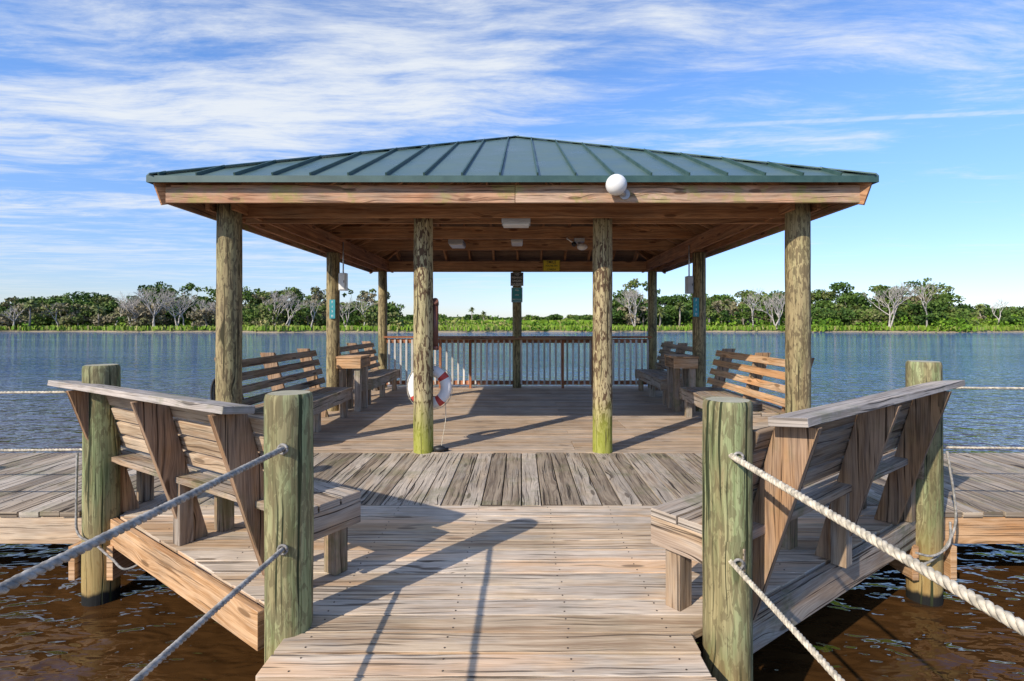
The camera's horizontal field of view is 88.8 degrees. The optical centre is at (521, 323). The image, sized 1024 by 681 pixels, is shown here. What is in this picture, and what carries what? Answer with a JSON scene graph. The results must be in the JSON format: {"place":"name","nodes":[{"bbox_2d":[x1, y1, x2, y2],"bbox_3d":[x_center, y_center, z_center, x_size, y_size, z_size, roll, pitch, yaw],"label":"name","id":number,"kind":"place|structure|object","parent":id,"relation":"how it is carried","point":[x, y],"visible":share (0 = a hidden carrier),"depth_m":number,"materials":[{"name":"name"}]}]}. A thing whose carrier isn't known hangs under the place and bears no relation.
{"place":"outdoors","nodes":[
{"label":"outdoors","id":0,"kind":"place"},
{"bbox_2d":[0,332,1023,680],"bbox_3d":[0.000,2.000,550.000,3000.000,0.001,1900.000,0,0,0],"label":"river water","id":1,"kind":"structure","parent":0,"point":[878,626],"depth_m":4.54,"materials":[{"name":"blue liquid"}]},
{"bbox_2d":[81,364,120,606],"bbox_3d":[-3.050,2.150,3.800,0.228,3.700,0.230,0,0,0],"label":"rope piling","id":2,"kind":"object","parent":1,"relation":"in","point":[101,447],"visible":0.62,"depth_m":3.71,"materials":[{"name":"green wood"}]},
{"bbox_2d":[0,391,65,393],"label":"rope","id":3,"kind":"object","parent":2,"relation":"attached to","point":[25,392],"visible":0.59,"depth_m":3.79,"materials":[{"name":"white fabric"}]},
{"bbox_2d":[0,448,81,451],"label":"rope","id":4,"kind":"object","parent":2,"relation":"attached to","point":[27,450],"visible":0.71,"depth_m":3.79,"materials":[{"name":"white fabric"}]},
{"bbox_2d":[264,390,313,663],"bbox_3d":[-1.075,2.160,2.419,0.215,3.680,0.219,0,0,0],"label":"rope piling","id":5,"kind":"object","parent":1,"relation":"in","point":[288,519],"visible":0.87,"depth_m":2.33,"materials":[{"name":"green wood"}]},
{"bbox_2d":[0,446,285,593],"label":"rope","id":6,"kind":"object","parent":5,"relation":"attached to","point":[26,576],"visible":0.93,"depth_m":1.37,"materials":[{"name":"white fabric"}]},
{"bbox_2d":[130,547,284,680],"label":"rope","id":7,"kind":"object","parent":5,"relation":"attached to","point":[159,658],"visible":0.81,"depth_m":1.73,"materials":[{"name":"white fabric"}]},
{"bbox_2d":[277,443,743,568],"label":"rope knots","id":8,"kind":"object","parent":5,"relation":"attached to","point":[286,546],"visible":0.68,"depth_m":2.30,"materials":[{"name":"white fabric"}]},
{"bbox_2d":[0,386,1023,680],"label":"wooden dock","id":9,"kind":"object","parent":1,"relation":"in","point":[506,536],"visible":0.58,"depth_m":3.41,"materials":[{"name":"brown wood"}]},
{"bbox_2d":[75,453,137,569],"bbox_3d":[-2.856,1.314,3.682,0.624,0.788,0.150,0,0,0],"label":"mooring line","id":10,"kind":"object","parent":9,"relation":"attached to","point":[76,521],"visible":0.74,"depth_m":3.69,"materials":[{"name":"white fabric"}]},
{"bbox_2d":[47,380,360,575],"bbox_3d":[-2.178,0.905,3.393,2.554,0.988,0.651,0,0,32],"label":"wooden bench","id":11,"kind":"object","parent":9,"relation":"on","point":[177,456],"visible":0.62,"depth_m":3.16,"materials":[{"name":"brown wood"}]},
{"bbox_2d":[214,349,352,431],"bbox_3d":[-2.949,0.887,6.760,0.809,1.024,2.380,0,0,0],"label":"wooden bench","id":12,"kind":"object","parent":9,"relation":"on","point":[325,399],"visible":0.41,"depth_m":6.79,"materials":[{"name":"brown wood"}]},
{"bbox_2d":[336,354,370,411],"bbox_3d":[-2.720,0.958,8.500,0.400,0.882,0.554,0,0,0],"label":"side table","id":13,"kind":"object","parent":9,"relation":"on","point":[356,366],"visible":0.93,"depth_m":8.28,"materials":[{"name":"brown wood"}]},
{"bbox_2d":[340,341,399,404],"bbox_3d":[-2.949,0.887,9.975,0.809,1.024,2.150,0,0,0],"label":"wooden bench","id":14,"kind":"object","parent":9,"relation":"on","point":[378,379],"visible":0.6,"depth_m":10.04,"materials":[{"name":"brown wood"}]},
{"bbox_2d":[434,445,448,451],"bbox_3d":[-0.875,1.365,5.703,0.161,0.070,0.107,0,0,0],"label":"rope cleat","id":15,"kind":"object","parent":9,"relation":"on","point":[439,448],"visible":1,"depth_m":5.67,"materials":[{"name":"black metal"}]},
{"bbox_2d":[441,401,445,444],"bbox_3d":[-0.856,1.080,5.813,0.037,0.602,0.159,0,0,8],"label":"ring line","id":16,"kind":"object","parent":15,"relation":"on","point":[445,420],"visible":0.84,"depth_m":5.81,"materials":[{"name":"fabric"}]},
{"bbox_2d":[146,135,878,454],"bbox_3d":[-0.080,-0.559,8.420,6.922,4.918,7.119,0,0,0],"label":"gazebo","id":17,"kind":"object","parent":9,"relation":"on","point":[383,212],"visible":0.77,"depth_m":5.57,"materials":[{"name":"brown wood"}]},
{"bbox_2d":[210,378,215,399],"bbox_3d":[-3.159,0.740,5.530,0.223,0.362,0.084,0,0,0],"label":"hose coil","id":18,"kind":"object","parent":17,"relation":"attached to","point":[212,394],"visible":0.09,"depth_m":5.50,"materials":[{"name":"black rubber"}]},
{"bbox_2d":[329,300,334,317],"bbox_3d":[-3.000,-0.230,8.297,0.090,0.300,0.011,0,0,0],"label":"rules sign","id":19,"kind":"object","parent":17,"relation":"attached to","point":[331,308],"visible":1,"depth_m":8.30,"materials":[{"name":"metal"}]},
{"bbox_2d":[339,242,347,290],"bbox_3d":[-2.860,-0.920,8.390,0.110,0.780,0.140,0,0,0],"label":"electrical box","id":20,"kind":"object","parent":17,"relation":"attached to","point":[343,281],"visible":1,"depth_m":8.34,"materials":[{"name":"white plastic"}]},
{"bbox_2d":[407,364,452,409],"bbox_3d":[-1.030,0.700,5.885,0.515,0.546,0.106,0,0,0],"label":"life ring","id":21,"kind":"object","parent":17,"relation":"attached to","point":[444,393],"visible":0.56,"depth_m":5.85,"materials":[{"name":"plastic"}]},
{"bbox_2d":[433,298,438,349],"bbox_3d":[-0.945,0.004,5.743,0.078,0.572,0.090,0,0,0],"label":"fishing line tube","id":22,"kind":"object","parent":17,"relation":"attached to","point":[435,323],"visible":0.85,"depth_m":5.72,"materials":[{"name":"brown plastic"}]},
{"bbox_2d":[448,239,465,247],"bbox_3d":[-1.150,-1.429,9.400,0.260,0.093,0.500,0,0,0],"label":"ceiling light","id":23,"kind":"object","parent":17,"relation":"attached to","point":[456,243],"visible":1,"depth_m":9.17,"materials":[{"name":"grey paint"}]},
{"bbox_2d":[502,218,529,227],"bbox_3d":[-0.055,-1.099,5.700,0.310,0.083,0.200,0,0,0],"label":"ceiling light","id":24,"kind":"object","parent":17,"relation":"attached to","point":[515,222],"visible":0.91,"depth_m":5.60,"materials":[{"name":"grey paint"}]},
{"bbox_2d":[511,272,522,285],"bbox_3d":[-0.090,-0.960,11.316,0.280,0.290,0.011,0,0,0],"label":"no fishing sign","id":25,"kind":"object","parent":17,"relation":"attached to","point":[516,278],"visible":1,"depth_m":11.31,"materials":[{"name":"black plastic"}]},
{"bbox_2d":[511,288,522,301],"bbox_3d":[-0.090,-0.620,11.316,0.240,0.320,0.011,0,0,0],"label":"rules sign","id":26,"kind":"object","parent":17,"relation":"attached to","point":[516,294],"visible":1,"depth_m":11.31,"materials":[{"name":"teal plastic"}]},
{"bbox_2d":[511,239,522,245],"bbox_3d":[-0.070,-1.409,9.000,0.200,0.093,0.500,0,0,0],"label":"ceiling light","id":27,"kind":"object","parent":17,"relation":"attached to","point":[516,242],"visible":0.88,"depth_m":8.79,"materials":[{"name":"grey paint"}]},
{"bbox_2d":[543,260,559,271],"bbox_3d":[0.660,-1.255,11.357,0.370,0.250,0.011,0,0,0],"label":"smile sign","id":28,"kind":"object","parent":17,"relation":"attached to","point":[551,265],"visible":1,"depth_m":11.36,"materials":[{"name":"metal"}]},
{"bbox_2d":[566,238,586,249],"bbox_3d":[0.883,-1.267,8.315,0.341,0.206,0.170,0,0,0],"label":"security light","id":29,"kind":"object","parent":17,"relation":"attached to","point":[581,244],"visible":1,"depth_m":8.28,"materials":[{"name":"grey paint"}]},
{"bbox_2d":[606,174,629,199],"bbox_3d":[0.899,-1.284,4.893,0.196,0.207,0.268,0,0,22],"label":"globe lamp","id":30,"kind":"object","parent":17,"relation":"attached to","point":[616,184],"visible":1,"depth_m":4.80,"materials":[{"name":"white glass"}]},
{"bbox_2d":[685,245,692,293],"bbox_3d":[2.700,-0.870,8.390,0.100,0.780,0.140,0,0,0],"label":"electrical box","id":31,"kind":"object","parent":17,"relation":"attached to","point":[688,284],"visible":1,"depth_m":8.35,"materials":[{"name":"grey paint"}]},
{"bbox_2d":[693,298,698,316],"bbox_3d":[2.780,-0.260,8.297,0.090,0.300,0.011,0,0,0],"label":"rules sign","id":32,"kind":"object","parent":17,"relation":"attached to","point":[695,307],"visible":1,"depth_m":8.30,"materials":[{"name":"metal"}]},
{"bbox_2d":[384,336,651,387],"bbox_3d":[-0.080,0.838,11.305,5.900,1.125,0.350,0,0,0],"label":"wooden railing","id":33,"kind":"object","parent":9,"relation":"on","point":[470,340],"visible":0.84,"depth_m":11.35,"materials":[{"name":"brown wood"}]},
{"bbox_2d":[635,341,691,404],"bbox_3d":[2.799,0.887,9.975,0.809,1.024,2.150,0,0,0],"label":"wooden bench","id":34,"kind":"object","parent":9,"relation":"on","point":[655,379],"visible":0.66,"depth_m":10.04,"materials":[{"name":"brown wood"}]},
{"bbox_2d":[664,354,698,411],"bbox_3d":[2.600,0.958,8.500,0.400,0.882,0.554,0,0,0],"label":"side table","id":35,"kind":"object","parent":9,"relation":"on","point":[687,364],"visible":0.93,"depth_m":8.28,"materials":[{"name":"brown wood"}]},
{"bbox_2d":[680,349,814,429],"bbox_3d":[2.799,0.887,6.760,0.809,1.024,2.380,0,0,0],"label":"wooden bench","id":36,"kind":"object","parent":9,"relation":"on","point":[757,370],"visible":0.44,"depth_m":6.70,"materials":[{"name":"brown wood"}]},
{"bbox_2d":[651,380,964,620],"bbox_3d":[1.862,0.895,3.119,2.519,1.008,0.701,0,0,-38],"label":"wooden bench","id":37,"kind":"object","parent":9,"relation":"on","point":[841,456],"visible":0.79,"depth_m":2.83,"materials":[{"name":"brown wood"}]},
{"bbox_2d":[702,397,752,680],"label":"rope piling","id":38,"kind":"object","parent":1,"relation":"in","point":[727,531],"visible":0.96,"depth_m":2.25,"materials":[{"name":"green wood"}]},
{"bbox_2d":[728,560,844,680],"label":"rope","id":39,"kind":"object","parent":38,"relation":"attached to","point":[817,656],"visible":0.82,"depth_m":1.74,"materials":[{"name":"beige fabric"}]},
{"bbox_2d":[728,453,1023,635],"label":"rope","id":40,"kind":"object","parent":38,"relation":"attached to","point":[996,612],"visible":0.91,"depth_m":1.23,"materials":[{"name":"white fabric"}]},
{"bbox_2d":[905,360,943,606],"bbox_3d":[2.930,2.138,3.800,0.228,3.725,0.228,0,0,0],"label":"rope piling","id":41,"kind":"object","parent":1,"relation":"in","point":[923,590],"visible":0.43,"depth_m":3.70,"materials":[{"name":"brown wood"}]},
{"bbox_2d":[915,521,951,556],"bbox_3d":[2.882,1.503,3.627,0.333,0.212,0.053,0,0,-16],"label":"mooring line","id":42,"kind":"object","parent":41,"relation":"attached to","point":[948,544],"visible":1,"depth_m":3.62,"materials":[{"name":"grey fabric"}]},
{"bbox_2d":[924,451,956,563],"bbox_3d":[2.844,1.284,3.636,0.456,0.770,0.054,0,0,-9],"label":"mooring line","id":43,"kind":"object","parent":41,"relation":"attached to","point":[954,500],"visible":0.73,"depth_m":3.67,"materials":[{"name":"grey fabric"}]},
{"bbox_2d":[943,446,1023,449],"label":"rope","id":44,"kind":"object","parent":41,"relation":"attached to","point":[961,447],"visible":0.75,"depth_m":3.79,"materials":[{"name":"white fabric"}]},
{"bbox_2d":[955,387,1023,389],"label":"rope","id":45,"kind":"object","parent":41,"relation":"attached to","point":[1012,388],"visible":0.65,"depth_m":3.79,"materials":[{"name":"white fabric"}]},
{"bbox_2d":[0,323,1023,331],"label":"marsh grass","id":46,"kind":"structure","parent":0,"point":[455,327],"depth_m":122.55,"materials":[{"name":"green plant"}]},
{"bbox_2d":[0,324,1023,332],"bbox_3d":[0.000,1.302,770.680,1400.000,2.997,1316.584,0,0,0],"label":"river bank","id":47,"kind":"structure","parent":0,"point":[533,330],"depth_m":122.39,"materials":[{"name":"green plant"}]},
{"bbox_2d":[3,305,22,328],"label":"bare tree","id":48,"kind":"object","parent":47,"relation":"on","point":[9,315],"visible":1,"depth_m":124.22,"materials":[{"name":"grey plant"}]},
{"bbox_2d":[45,303,60,324],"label":"bare tree","id":49,"kind":"object","parent":47,"relation":"on","point":[56,313],"visible":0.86,"depth_m":130.17,"materials":[{"name":"grey plant"}]},
{"bbox_2d":[92,305,106,323],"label":"palm tree","id":50,"kind":"object","parent":47,"relation":"on","point":[98,309],"visible":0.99,"depth_m":130.86,"materials":[{"name":"green plant"}]},
{"bbox_2d":[115,300,128,324],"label":"bare tree","id":51,"kind":"object","parent":47,"relation":"on","point":[121,310],"visible":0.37,"depth_m":128.98,"materials":[{"name":"grey plant"}]},
{"bbox_2d":[134,285,178,326],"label":"bare tree","id":52,"kind":"object","parent":47,"relation":"on","point":[156,312],"visible":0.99,"depth_m":124.03,"materials":[{"name":"grey plant"}]},
{"bbox_2d":[192,300,214,325],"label":"bare tree","id":53,"kind":"object","parent":47,"relation":"on","point":[203,304],"visible":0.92,"depth_m":127.46,"materials":[{"name":"grey plant"}]},
{"bbox_2d":[202,303,242,312],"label":"bare tree","id":54,"kind":"object","parent":47,"relation":"on","point":[212,307],"visible":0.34,"depth_m":127.25,"materials":[{"name":"grey plant"}]},
{"bbox_2d":[262,297,290,325],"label":"bare tree","id":55,"kind":"object","parent":47,"relation":"on","point":[272,302],"visible":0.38,"depth_m":124.44,"materials":[{"name":"grey plant"}]},
{"bbox_2d":[269,290,294,325],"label":"bare tree","id":56,"kind":"object","parent":47,"relation":"on","point":[283,299],"visible":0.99,"depth_m":120.68,"materials":[{"name":"grey plant"}]},
{"bbox_2d":[283,296,307,325],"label":"bare tree","id":57,"kind":"object","parent":47,"relation":"on","point":[298,308],"visible":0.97,"depth_m":119.72,"materials":[{"name":"grey plant"}]},
{"bbox_2d":[309,299,319,328],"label":"bare tree","id":58,"kind":"object","parent":47,"relation":"on","point":[312,306],"visible":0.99,"depth_m":118.83,"materials":[{"name":"grey plant"}]},
{"bbox_2d":[346,299,372,325],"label":"bare tree","id":59,"kind":"object","parent":47,"relation":"on","point":[362,308],"visible":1,"depth_m":121.96,"materials":[{"name":"grey plant"}]},
{"bbox_2d":[0,277,1023,327],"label":"distant trees","id":60,"kind":"object","parent":47,"relation":"on","point":[837,309],"visible":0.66,"depth_m":133.08,"materials":[{"name":"green plant"}]},
{"bbox_2d":[0,313,1023,331],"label":"shoreline bushes","id":61,"kind":"object","parent":47,"relation":"on","point":[939,323],"visible":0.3,"depth_m":124.52,"materials":[{"name":"green plant"}]},
{"bbox_2d":[20,299,36,326],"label":"palm tree","id":62,"kind":"object","parent":61,"relation":"on","point":[30,304],"visible":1,"depth_m":126.92,"materials":[{"name":"green plant"}]},
{"bbox_2d":[122,297,144,325],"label":"bare tree","id":63,"kind":"object","parent":61,"relation":"on","point":[133,313],"visible":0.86,"depth_m":123.83,"materials":[{"name":"grey plant"}]},
{"bbox_2d":[114,291,156,326],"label":"bare tree","id":64,"kind":"object","parent":61,"relation":"on","point":[136,303],"visible":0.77,"depth_m":125.15,"materials":[{"name":"grey plant"}]},
{"bbox_2d":[165,300,185,324],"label":"bare tree","id":65,"kind":"object","parent":61,"relation":"on","point":[178,311],"visible":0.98,"depth_m":126.03,"materials":[{"name":"grey plant"}]},
{"bbox_2d":[155,293,198,328],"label":"bare tree","id":66,"kind":"object","parent":61,"relation":"on","point":[186,308],"visible":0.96,"depth_m":126.55,"materials":[{"name":"grey plant"}]},
{"bbox_2d":[340,300,357,326],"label":"bare tree","id":67,"kind":"object","parent":61,"relation":"on","point":[342,307],"visible":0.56,"depth_m":123.35,"materials":[{"name":"grey plant"}]},
{"bbox_2d":[743,288,767,325],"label":"bare tree","id":68,"kind":"object","parent":61,"relation":"on","point":[753,305],"visible":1,"depth_m":125.37,"materials":[{"name":"grey plant"}]},
{"bbox_2d":[992,300,1009,322],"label":"bare tree","id":69,"kind":"object","parent":61,"relation":"on","point":[997,304],"visible":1,"depth_m":125.16,"materials":[{"name":"grey plant"}]},
{"bbox_2d":[290,319,740,324],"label":"marsh grass","id":70,"kind":"structure","parent":47,"relation":"on","point":[482,322],"depth_m":142.32,"materials":[{"name":"green plant"}]},
{"bbox_2d":[38,289,993,325],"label":"distant tree trunks","id":71,"kind":"object","parent":47,"relation":"on","point":[743,319],"visible":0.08,"depth_m":132.60,"materials":[{"name":"grey plant"}]},
{"bbox_2d":[616,288,645,325],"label":"bare tree","id":72,"kind":"object","parent":47,"relation":"on","point":[628,297],"visible":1,"depth_m":128.29,"materials":[{"name":"grey plant"}]},
{"bbox_2d":[657,307,665,326],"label":"palm tree","id":73,"kind":"object","parent":47,"relation":"on","point":[659,314],"visible":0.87,"depth_m":128.81,"materials":[{"name":"green plant"}]},
{"bbox_2d":[675,302,685,325],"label":"palm tree","id":74,"kind":"object","parent":47,"relation":"on","point":[680,305],"visible":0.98,"depth_m":130.83,"materials":[{"name":"green plant"}]},
{"bbox_2d":[706,304,713,326],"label":"palm tree","id":75,"kind":"object","parent":47,"relation":"on","point":[708,308],"visible":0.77,"depth_m":129.67,"materials":[{"name":"green plant"}]},
{"bbox_2d":[719,300,732,321],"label":"palm tree","id":76,"kind":"object","parent":47,"relation":"on","point":[726,305],"visible":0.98,"depth_m":130.81,"materials":[{"name":"green plant"}]},
{"bbox_2d":[756,292,784,328],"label":"bare tree","id":77,"kind":"object","parent":47,"relation":"on","point":[773,302],"visible":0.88,"depth_m":123.27,"materials":[{"name":"grey plant"}]},
{"bbox_2d":[765,306,776,324],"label":"palm tree","id":78,"kind":"object","parent":47,"relation":"on","point":[770,313],"visible":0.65,"depth_m":129.60,"materials":[{"name":"green plant"}]},
{"bbox_2d":[852,305,860,311],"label":"palm tree","id":79,"kind":"object","parent":47,"relation":"on","point":[856,307],"visible":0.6,"depth_m":130.59,"materials":[{"name":"green plant"}]},
{"bbox_2d":[861,282,916,327],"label":"bare tree","id":80,"kind":"object","parent":47,"relation":"on","point":[893,312],"visible":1,"depth_m":120.58,"materials":[{"name":"grey plant"}]},
{"bbox_2d":[909,280,940,326],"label":"bare tree","id":81,"kind":"object","parent":47,"relation":"on","point":[925,297],"visible":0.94,"depth_m":118.75,"materials":[{"name":"grey plant"}]},
{"bbox_2d":[974,303,986,315],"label":"palm tree","id":82,"kind":"object","parent":47,"relation":"on","point":[980,310],"visible":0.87,"depth_m":132.74,"materials":[{"name":"green plant"}]},
{"bbox_2d":[0,0,1023,319],"label":"sky","id":83,"kind":"structure","parent":0,"point":[97,97],"materials":[{"name":"blue"}]},
{"bbox_2d":[752,402,762,410],"bbox_3d":[2.551,0.918,5.780,0.226,0.082,0.187,0,0,0],"label":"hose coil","id":84,"kind":"object","parent":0,"point":[757,406],"visible":0.51,"depth_m":5.70,"materials":[{"name":"black rubber"}]}
]}

